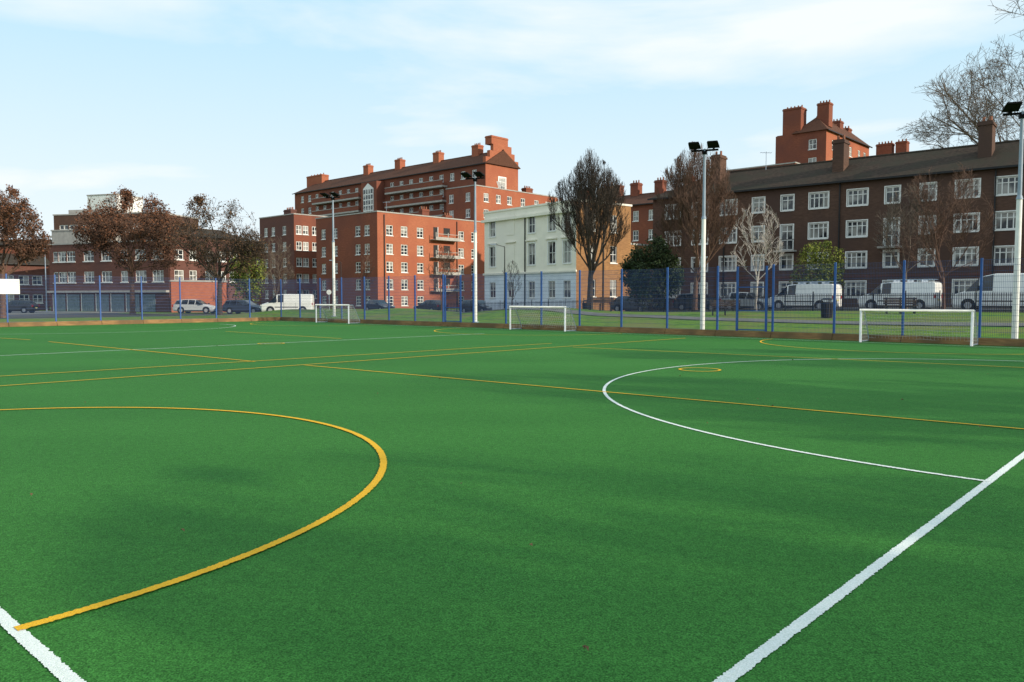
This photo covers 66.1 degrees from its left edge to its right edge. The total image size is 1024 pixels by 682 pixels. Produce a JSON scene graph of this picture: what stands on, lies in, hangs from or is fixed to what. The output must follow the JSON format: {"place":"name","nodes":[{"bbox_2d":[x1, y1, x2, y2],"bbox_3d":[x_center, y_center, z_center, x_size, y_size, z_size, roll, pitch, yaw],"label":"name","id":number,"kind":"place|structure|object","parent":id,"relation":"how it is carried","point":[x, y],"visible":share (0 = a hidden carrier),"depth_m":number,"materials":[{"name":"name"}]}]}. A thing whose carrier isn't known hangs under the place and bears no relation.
{"place":"outdoors","nodes":[
{"label":"outdoors","id":0,"kind":"place"},
{"bbox_2d":[6,312,248,317],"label":"side road","id":1,"kind":"structure","parent":0,"point":[64,315],"depth_m":74.77,"materials":[{"name":"grey asphalt"}]},
{"bbox_2d":[222,300,260,313],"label":"parked car","id":2,"kind":"object","parent":1,"relation":"on","point":[227,306],"visible":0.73,"depth_m":82.21,"materials":[{"name":"paint"}]},
{"bbox_2d":[293,135,520,216],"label":"tall red brick mansion block","id":3,"kind":"structure","parent":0,"point":[400,187],"depth_m":163.30,"materials":[{"name":"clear brick"}]},
{"bbox_2d":[302,170,503,213],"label":"window glass","id":4,"kind":"structure","parent":3,"relation":"in","point":[502,186],"depth_m":168.25,"materials":[{"name":"grey glass"}]},
{"bbox_2d":[301,169,505,213],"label":"window frames","id":5,"kind":"structure","parent":3,"relation":"in","point":[499,177],"depth_m":161.31,"materials":[{"name":"white paint"}]},
{"bbox_2d":[0,307,1023,338],"bbox_3d":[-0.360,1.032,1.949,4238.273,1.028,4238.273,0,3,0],"label":"ground","id":6,"kind":"structure","parent":0,"point":[636,322],"depth_m":44.77,"materials":[{"name":"green plant"}]},
{"bbox_2d":[0,253,49,309],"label":"brown brick terrace","id":7,"kind":"structure","parent":6,"relation":"on","point":[35,269],"depth_m":106.42,"materials":[{"name":"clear brick"}]},
{"bbox_2d":[5,276,41,301],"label":"window glass","id":8,"kind":"structure","parent":7,"relation":"in","point":[35,278],"depth_m":106.09,"materials":[{"name":"grey glass"}]},
{"bbox_2d":[5,275,43,303],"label":"window frames","id":9,"kind":"structure","parent":7,"relation":"in","point":[37,302],"depth_m":106.46,"materials":[{"name":"white paint"}]},
{"bbox_2d":[0,245,50,306],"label":"walls","id":10,"kind":"structure","parent":6,"relation":"on","point":[14,252],"depth_m":150.34,"materials":[{"name":"red brick"}]},
{"bbox_2d":[0,184,53,317],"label":"autumn tree","id":11,"kind":"object","parent":6,"relation":"on","point":[10,226],"visible":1,"depth_m":65.73,"materials":[{"name":"brown plant"}]},
{"bbox_2d":[39,238,47,310],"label":"street lamp","id":12,"kind":"object","parent":6,"relation":"on","point":[45,284],"visible":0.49,"depth_m":91.77,"materials":[{"name":"grey metal"}]},
{"bbox_2d":[8,311,128,313],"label":"garage forecourt","id":13,"kind":"structure","parent":6,"relation":"on","point":[35,312],"depth_m":90.38,"materials":[{"name":"grey concrete"}]},
{"bbox_2d":[8,300,39,312],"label":"parked car","id":14,"kind":"object","parent":13,"relation":"on","point":[20,304],"visible":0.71,"depth_m":87.20,"materials":[{"name":"paint"}]},
{"bbox_2d":[50,229,120,243],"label":"pale stair block","id":15,"kind":"structure","parent":6,"relation":"on","point":[63,236],"depth_m":110.67,"materials":[{"name":"concrete"}]},
{"bbox_2d":[47,240,169,311],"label":"brick house with garages","id":16,"kind":"structure","parent":6,"relation":"on","point":[65,266],"depth_m":96.22,"materials":[{"name":"brown brick"}]},
{"bbox_2d":[53,294,155,311],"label":"doors","id":17,"kind":"structure","parent":16,"relation":"in","point":[87,304],"depth_m":96.15,"materials":[{"name":"grey metal"}]},
{"bbox_2d":[52,248,163,311],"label":"window frames","id":18,"kind":"structure","parent":16,"relation":"in","point":[105,260],"depth_m":96.15,"materials":[{"name":"white paint"}]},
{"bbox_2d":[54,250,162,281],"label":"window glass","id":19,"kind":"structure","parent":16,"relation":"in","point":[87,274],"depth_m":96.95,"materials":[{"name":"grey glass"}]},
{"bbox_2d":[86,193,142,211],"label":"white rooftop block","id":20,"kind":"structure","parent":6,"relation":"on","point":[97,197],"depth_m":138.33,"materials":[{"name":"paint"}]},
{"bbox_2d":[49,209,198,240],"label":"flat roofed flats","id":21,"kind":"structure","parent":6,"relation":"on","point":[63,221],"depth_m":120.75,"materials":[{"name":"brown brick"}]},
{"bbox_2d":[60,224,153,228],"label":"window glass","id":22,"kind":"structure","parent":21,"relation":"in","point":[61,227],"depth_m":120.86,"materials":[{"name":"grey glass"}]},
{"bbox_2d":[69,184,196,313],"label":"autumn tree","id":23,"kind":"object","parent":6,"relation":"on","point":[101,235],"visible":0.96,"depth_m":78.10,"materials":[{"name":"brown plant"}]},
{"bbox_2d":[130,236,242,311],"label":"walls","id":24,"kind":"structure","parent":6,"relation":"on","point":[183,266],"depth_m":94.42,"materials":[{"name":"brown brick"}]},
{"bbox_2d":[129,227,240,237],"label":"roof","id":25,"kind":"structure","parent":24,"relation":"on","point":[207,230],"depth_m":98.72,"materials":[{"name":"tile"}]},
{"bbox_2d":[174,249,234,282],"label":"window frames","id":26,"kind":"structure","parent":24,"relation":"attached to","point":[178,275],"depth_m":94.05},
{"bbox_2d":[180,254,221,279],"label":"curtains","id":27,"kind":"object","parent":26,"relation":"attached to","point":[181,273],"visible":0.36,"depth_m":93.13,"materials":[{"name":"white fabric"}]},
{"bbox_2d":[175,250,235,280],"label":"window glass","id":28,"kind":"object","parent":24,"relation":"in","point":[194,272],"visible":0.22,"depth_m":94.08,"materials":[{"name":"grey glass"}]},
{"bbox_2d":[173,299,215,313],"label":"silver parked car","id":29,"kind":"object","parent":6,"relation":"on","point":[191,302],"visible":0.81,"depth_m":83.08,"materials":[{"name":"paint"}]},
{"bbox_2d":[170,282,226,311],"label":"walls","id":30,"kind":"structure","parent":6,"relation":"on","point":[190,293],"depth_m":88.63,"materials":[{"name":"red brick"}]},
{"bbox_2d":[169,280,227,281],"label":"coping","id":31,"kind":"object","parent":30,"relation":"on","point":[193,281],"visible":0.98,"depth_m":88.20,"materials":[{"name":"concrete"}]},
{"bbox_2d":[161,193,268,314],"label":"autumn tree","id":32,"kind":"object","parent":6,"relation":"on","point":[239,247],"visible":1,"depth_m":72.67,"materials":[{"name":"brown plant"}]},
{"bbox_2d":[226,245,269,303],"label":"yellow green tree","id":33,"kind":"object","parent":6,"relation":"on","point":[238,276],"visible":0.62,"depth_m":93.41,"materials":[{"name":"green plant"}]},
{"bbox_2d":[242,241,260,304],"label":"distant brick terrace","id":34,"kind":"structure","parent":6,"relation":"on","point":[259,302],"depth_m":171.41,"materials":[{"name":"brown brick"}]},
{"bbox_2d":[257,237,294,295],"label":"young street tree","id":35,"kind":"object","parent":6,"relation":"on","point":[278,267],"visible":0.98,"depth_m":87.61,"materials":[{"name":"brown plant"}]},
{"bbox_2d":[260,294,313,310],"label":"white panel van","id":36,"kind":"object","parent":6,"relation":"on","point":[275,303],"visible":0.45,"depth_m":79.03,"materials":[{"name":"paint"}]},
{"bbox_2d":[259,207,326,304],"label":"brick tenement","id":37,"kind":"structure","parent":6,"relation":"on","point":[293,228],"depth_m":143.71,"materials":[{"name":"red brick"}]},
{"bbox_2d":[265,226,316,297],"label":"window glass","id":38,"kind":"structure","parent":37,"relation":"in","point":[298,247],"depth_m":143.67,"materials":[{"name":"grey glass"}]},
{"bbox_2d":[265,225,316,297],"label":"window frames","id":39,"kind":"structure","parent":37,"relation":"in","point":[284,230],"depth_m":143.70,"materials":[{"name":"white paint"}]},
{"bbox_2d":[320,192,339,316],"bbox_3d":[-13.648,-6.465,59.495,1.380,9.329,0.985,1,3,20],"label":"floodlight mast","id":40,"kind":"object","parent":6,"relation":"on","point":[325,195],"visible":0.85,"depth_m":59.61,"materials":[{"name":"white metal"}]},
{"bbox_2d":[356,243,375,308],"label":"young street tree","id":41,"kind":"object","parent":6,"relation":"on","point":[367,260],"visible":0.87,"depth_m":89.73,"materials":[{"name":"brown plant"}]},
{"bbox_2d":[315,202,484,308],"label":"red brick apartment block","id":42,"kind":"structure","parent":6,"relation":"on","point":[403,244],"depth_m":125.57,"materials":[{"name":"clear brick"}]},
{"bbox_2d":[322,226,472,304],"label":"window glass","id":43,"kind":"structure","parent":42,"relation":"in","point":[388,231],"depth_m":123.85,"materials":[{"name":"grey glass"}]},
{"bbox_2d":[321,225,473,305],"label":"window frames","id":44,"kind":"structure","parent":42,"relation":"in","point":[358,229],"depth_m":124.77,"materials":[{"name":"white paint"}]},
{"bbox_2d":[433,227,449,290],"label":"doors","id":45,"kind":"structure","parent":42,"relation":"in","point":[435,229],"depth_m":128.37,"materials":[{"name":"metal"}]},
{"bbox_2d":[427,244,458,297],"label":"young street tree","id":46,"kind":"object","parent":6,"relation":"on","point":[447,263],"visible":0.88,"depth_m":77.67,"materials":[{"name":"brown plant"}]},
{"bbox_2d":[460,171,484,321],"bbox_3d":[-2.340,-5.653,48.022,1.380,9.104,0.985,1,3,20],"label":"floodlight mast","id":47,"kind":"object","parent":6,"relation":"on","point":[478,174],"visible":0.84,"depth_m":48.13,"materials":[{"name":"white metal"}]},
{"bbox_2d":[490,244,504,308],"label":"street lamp","id":48,"kind":"object","parent":6,"relation":"on","point":[504,271],"visible":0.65,"depth_m":71.71,"materials":[{"name":"metal"}]},
{"bbox_2d":[446,181,556,220],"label":"red brick wing","id":49,"kind":"structure","parent":6,"relation":"on","point":[459,202],"depth_m":146.43,"materials":[{"name":"red brick"}]},
{"bbox_2d":[450,195,537,216],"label":"window glass","id":50,"kind":"structure","parent":49,"relation":"in","point":[497,197],"depth_m":147.50,"materials":[{"name":"grey glass"}]},
{"bbox_2d":[449,192,547,217],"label":"window frames","id":51,"kind":"structure","parent":49,"relation":"in","point":[522,202],"depth_m":147.25,"materials":[{"name":"white paint"}]},
{"bbox_2d":[0,321,1023,681],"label":"artificial turf","id":52,"kind":"structure","parent":6,"relation":"on","point":[660,551],"depth_m":6.23,"materials":[{"name":"green plastic"}]},
{"bbox_2d":[315,304,359,323],"bbox_3d":[-11.573,-1.820,52.275,3.750,1.257,1.015,3,4,42],"label":"football goal","id":53,"kind":"object","parent":52,"relation":"on","point":[345,305],"visible":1,"depth_m":52.19,"materials":[{"name":"white paint"}]},
{"bbox_2d":[0,258,1023,346],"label":"sports fence","id":54,"kind":"object","parent":52,"relation":"on","point":[761,333],"visible":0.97,"depth_m":38.92,"materials":[{"name":"blue metal"}]},
{"bbox_2d":[0,279,19,293],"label":"fence banner","id":55,"kind":"object","parent":54,"relation":"attached to","point":[9,286],"visible":1,"depth_m":45.09,"materials":[{"name":"white paint"}]},
{"bbox_2d":[0,321,1023,681],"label":"white pitch markings","id":56,"kind":"object","parent":52,"relation":"on","point":[44,655],"visible":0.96,"depth_m":4.10,"materials":[{"name":"white paint"}]},
{"bbox_2d":[0,321,1023,630],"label":"yellow pitch markings","id":57,"kind":"object","parent":52,"relation":"on","point":[278,541],"visible":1,"depth_m":6.37,"materials":[{"name":"yellow paint"}]},
{"bbox_2d":[30,325,1019,649],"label":"fallen leaves","id":58,"kind":"object","parent":52,"relation":"on","point":[530,543],"visible":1,"depth_m":6.46,"materials":[{"name":"brown plant"}]},
{"bbox_2d":[509,306,575,330],"bbox_3d":[1.571,-1.170,40.290,3.750,1.257,1.015,3,4,42],"label":"football goal","id":59,"kind":"object","parent":52,"relation":"on","point":[564,319],"visible":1,"depth_m":39.92,"materials":[{"name":"white paint"}]},
{"bbox_2d":[859,309,977,345],"bbox_3d":[14.642,-0.523,28.373,3.750,1.257,1.015,3,4,42],"label":"football goal","id":60,"kind":"object","parent":52,"relation":"on","point":[972,318],"visible":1,"depth_m":28.02,"materials":[{"name":"white paint"}]},
{"bbox_2d":[502,260,521,307],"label":"young street tree","id":61,"kind":"object","parent":6,"relation":"on","point":[513,278],"visible":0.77,"depth_m":75.77,"materials":[{"name":"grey plant"}]},
{"bbox_2d":[481,184,631,310],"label":"stucco villa","id":62,"kind":"object","parent":6,"relation":"on","point":[531,238],"visible":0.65,"depth_m":75.70,"materials":[{"name":"white paint"}]},
{"bbox_2d":[491,212,615,296],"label":"window glass","id":63,"kind":"structure","parent":62,"relation":"in","point":[569,212],"depth_m":75.08,"materials":[{"name":"grey glass"}]},
{"bbox_2d":[489,214,617,297],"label":"window frames","id":64,"kind":"structure","parent":62,"relation":"in","point":[490,229],"depth_m":74.93,"materials":[{"name":"white paint"}]},
{"bbox_2d":[582,300,586,308],"bbox_3d":[5.855,-2.697,61.944,0.628,1.051,0.628,0,3,0],"label":"litter bin","id":65,"kind":"object","parent":6,"relation":"on","point":[584,305],"visible":0.38,"depth_m":61.72,"materials":[{"name":"metal"}]},
{"bbox_2d":[547,148,631,309],"bbox_3d":[6.067,-8.370,59.877,5.984,12.648,5.758,-3,4,-40],"label":"pollarded lime tree","id":66,"kind":"object","parent":6,"relation":"on","point":[592,180],"visible":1,"depth_m":59.20,"materials":[{"name":"brown plant"}]},
{"bbox_2d":[587,297,613,309],"bbox_3d":[5.848,-2.432,51.988,1.700,0.950,0.570,1,3,15],"label":"park bench","id":67,"kind":"object","parent":6,"relation":"on","point":[601,300],"visible":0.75,"depth_m":52.14,"materials":[{"name":"brown wood"}]},
{"bbox_2d":[577,185,624,198],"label":"brick terrace","id":68,"kind":"structure","parent":6,"relation":"on","point":[618,192],"depth_m":172.40,"materials":[{"name":"red brick"}]},
{"bbox_2d":[631,245,652,310],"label":"walls","id":69,"kind":"structure","parent":6,"relation":"on","point":[639,246],"depth_m":80.59,"materials":[{"name":"brown brick"}]},
{"bbox_2d":[688,140,719,329],"bbox_3d":[8.876,-4.731,36.555,1.380,8.817,0.985,1,3,20],"label":"floodlight mast","id":70,"kind":"object","parent":6,"relation":"on","point":[710,144],"visible":0.81,"depth_m":36.68,"materials":[{"name":"white metal"}]},
{"bbox_2d":[419,290,1023,312],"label":"park railings","id":71,"kind":"object","parent":6,"relation":"on","point":[560,302],"visible":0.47,"depth_m":56.11,"materials":[{"name":"metal"}]},
{"bbox_2d":[710,300,739,315],"bbox_3d":[12.471,-1.932,46.007,1.700,0.950,0.570,1,3,12],"label":"park bench","id":72,"kind":"object","parent":6,"relation":"on","point":[724,302],"visible":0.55,"depth_m":46.17,"materials":[{"name":"brown wood"}]},
{"bbox_2d":[731,203,784,308],"bbox_3d":[18.062,-6.177,57.926,3.772,8.136,3.502,0,3,0],"label":"silver birch tree","id":73,"kind":"object","parent":6,"relation":"on","point":[766,244],"visible":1,"depth_m":57.55,"materials":[{"name":"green plant"}]},
{"bbox_2d":[728,162,799,170],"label":"red brick lower wing","id":74,"kind":"structure","parent":6,"relation":"on","point":[780,164],"depth_m":119.72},
{"bbox_2d":[789,239,846,290],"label":"yellow green tree","id":75,"kind":"object","parent":6,"relation":"on","point":[814,257],"visible":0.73,"depth_m":65.73,"materials":[{"name":"green plant"}]},
{"bbox_2d":[775,100,872,163],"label":"red brick tower block","id":76,"kind":"structure","parent":6,"relation":"on","point":[799,140],"depth_m":126.47,"materials":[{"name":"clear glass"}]},
{"bbox_2d":[808,139,864,162],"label":"window frames","id":77,"kind":"structure","parent":76,"relation":"in","point":[812,144],"depth_m":125.34,"materials":[{"name":"white paint"}]},
{"bbox_2d":[810,140,864,156],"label":"window glass","id":78,"kind":"structure","parent":76,"relation":"in","point":[811,141],"depth_m":125.22,"materials":[{"name":"grey glass"}]},
{"bbox_2d":[821,298,832,317],"bbox_3d":[16.807,-1.766,41.965,0.628,1.051,0.628,0,3,0],"label":"litter bin","id":79,"kind":"object","parent":6,"relation":"on","point":[825,313],"visible":0.74,"depth_m":41.74,"materials":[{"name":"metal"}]},
{"bbox_2d":[647,116,1023,309],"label":"brown brick apartment block","id":80,"kind":"structure","parent":6,"relation":"on","point":[840,199],"depth_m":69.78,"materials":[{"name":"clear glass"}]},
{"bbox_2d":[667,177,1017,295],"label":"window glass","id":81,"kind":"structure","parent":80,"relation":"in","point":[1005,185],"depth_m":69.62,"materials":[{"name":"grey glass"}]},
{"bbox_2d":[664,175,1022,297],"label":"window frames","id":82,"kind":"structure","parent":80,"relation":"in","point":[1008,176],"depth_m":69.62,"materials":[{"name":"white paint"}]},
{"bbox_2d":[876,139,909,154],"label":"chimneys","id":83,"kind":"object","parent":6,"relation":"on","point":[888,147],"depth_m":137.60,"materials":[{"name":"red brick"}]},
{"bbox_2d":[883,297,917,313],"bbox_3d":[21.743,-1.961,44.001,1.700,0.950,0.570,1,3,20],"label":"park bench","id":84,"kind":"object","parent":6,"relation":"on","point":[886,301],"visible":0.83,"depth_m":44.08,"materials":[{"name":"brown wood"}]},
{"bbox_2d":[870,183,944,308],"bbox_3d":[29.949,-7.167,59.706,4.991,9.750,5.084,2,4,31],"label":"bare street tree","id":85,"kind":"object","parent":6,"relation":"on","point":[892,216],"visible":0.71,"depth_m":59.71,"materials":[{"name":"brown plant"}]},
{"bbox_2d":[892,161,996,308],"bbox_3d":[31.174,-7.511,56.860,5.976,10.738,6.247,0,3,0],"label":"bare street tree","id":86,"kind":"object","parent":6,"relation":"on","point":[932,205],"visible":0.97,"depth_m":56.37,"materials":[{"name":"brown plant"}]},
{"bbox_2d":[896,30,1023,148],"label":"bare plane tree","id":87,"kind":"object","parent":6,"relation":"on","point":[947,97],"visible":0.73,"depth_m":95.50,"materials":[{"name":"grey plant"}]},
{"bbox_2d":[988,0,1023,35],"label":"bare plane tree","id":88,"kind":"object","parent":6,"relation":"on","point":[1010,12],"visible":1,"depth_m":43.61,"materials":[{"name":"grey plant"}]},
{"bbox_2d":[1001,101,1023,338],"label":"floodlight mast","id":89,"kind":"object","parent":6,"relation":"on","point":[1009,107],"visible":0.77,"depth_m":28.74,"materials":[{"name":"white metal"}]},
{"bbox_2d":[0,0,1023,239],"label":"sky","id":90,"kind":"structure","parent":0,"point":[245,101],"materials":[{"name":"blue"}]},
{"bbox_2d":[616,177,694,243],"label":"brick terrace","id":91,"kind":"structure","parent":0,"point":[641,217],"depth_m":116.07,"materials":[{"name":"red brick"}]},
{"bbox_2d":[632,210,652,240],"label":"window frames","id":92,"kind":"structure","parent":91,"relation":"in","point":[651,219],"depth_m":115.66,"materials":[{"name":"white paint"}]},
{"bbox_2d":[634,210,652,239],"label":"window glass","id":93,"kind":"structure","parent":91,"relation":"in","point":[651,211],"depth_m":115.98,"materials":[{"name":"grey glass"}]},
{"bbox_2d":[449,307,1023,311],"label":"pavement","id":94,"kind":"structure","parent":0,"point":[885,308],"depth_m":62.98,"materials":[{"name":"grey concrete"}]},
{"bbox_2d":[462,308,1023,325],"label":"park path","id":95,"kind":"structure","parent":0,"point":[803,321],"depth_m":41.13,"materials":[{"name":"grey asphalt"}]},
{"bbox_2d":[631,309,1023,312],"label":"pavement","id":96,"kind":"structure","parent":0,"point":[811,310],"depth_m":56.49,"materials":[{"name":"grey concrete"}]},
{"bbox_2d":[619,234,685,310],"bbox_3d":[11.688,-5.673,65.754,6.004,6.738,5.507,0,3,0],"label":"evergreen tree","id":97,"kind":"object","parent":96,"relation":"on","point":[662,258],"visible":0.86,"depth_m":64.90,"materials":[{"name":"green plant"}]},
{"bbox_2d":[655,141,746,311],"bbox_3d":[14.748,-8.896,61.634,6.945,13.384,6.168,0,3,0],"label":"pollarded lime tree","id":98,"kind":"object","parent":96,"relation":"on","point":[678,180],"visible":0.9,"depth_m":60.97,"materials":[{"name":"brown plant"}]},
{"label":"road","id":99,"kind":"structure","parent":0,"visible":0},
{"bbox_2d":[363,300,393,309],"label":"parked car","id":100,"kind":"object","parent":99,"relation":"on","point":[380,305],"visible":0.37,"depth_m":94.24,"materials":[{"name":"paint"}]},
{"bbox_2d":[413,300,446,310],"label":"parked car","id":101,"kind":"object","parent":99,"relation":"on","point":[437,302],"visible":0.3,"depth_m":87.67,"materials":[{"name":"paint"}]},
{"bbox_2d":[458,300,489,311],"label":"parked car","id":102,"kind":"object","parent":99,"relation":"on","point":[468,305],"visible":0.28,"depth_m":83.46,"materials":[{"name":"paint"}]},
{"bbox_2d":[610,296,656,310],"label":"parked car","id":103,"kind":"object","parent":99,"relation":"on","point":[628,308],"visible":0.3,"depth_m":69.76,"materials":[{"name":"paint"}]},
{"bbox_2d":[673,293,723,309],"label":"parked car","id":104,"kind":"object","parent":99,"relation":"on","point":[686,300],"visible":0.38,"depth_m":65.84,"materials":[{"name":"paint"}]},
{"bbox_2d":[721,292,771,308],"bbox_3d":[18.975,-3.173,63.104,4.180,1.499,2.100,3,4,42],"label":"parked car","id":105,"kind":"object","parent":99,"relation":"on","point":[743,302],"visible":0.23,"depth_m":62.46,"materials":[{"name":"paint"}]},
{"bbox_2d":[768,281,841,308],"bbox_3d":[22.299,-3.444,60.049,5.100,2.209,2.260,3,4,42],"label":"white panel van","id":106,"kind":"object","parent":99,"relation":"on","point":[798,288],"visible":0.46,"depth_m":59.01,"materials":[{"name":"paint"}]},
{"bbox_2d":[857,279,942,308],"bbox_3d":[27.312,-3.256,55.476,5.100,2.209,2.260,3,4,42],"label":"white panel van","id":107,"kind":"object","parent":99,"relation":"on","point":[890,287],"visible":0.55,"depth_m":54.23,"materials":[{"name":"paint"}]},
{"bbox_2d":[951,273,1023,308],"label":"white panel van","id":108,"kind":"object","parent":99,"relation":"on","point":[998,280],"visible":0.49,"depth_m":50.74,"materials":[{"name":"paint"}]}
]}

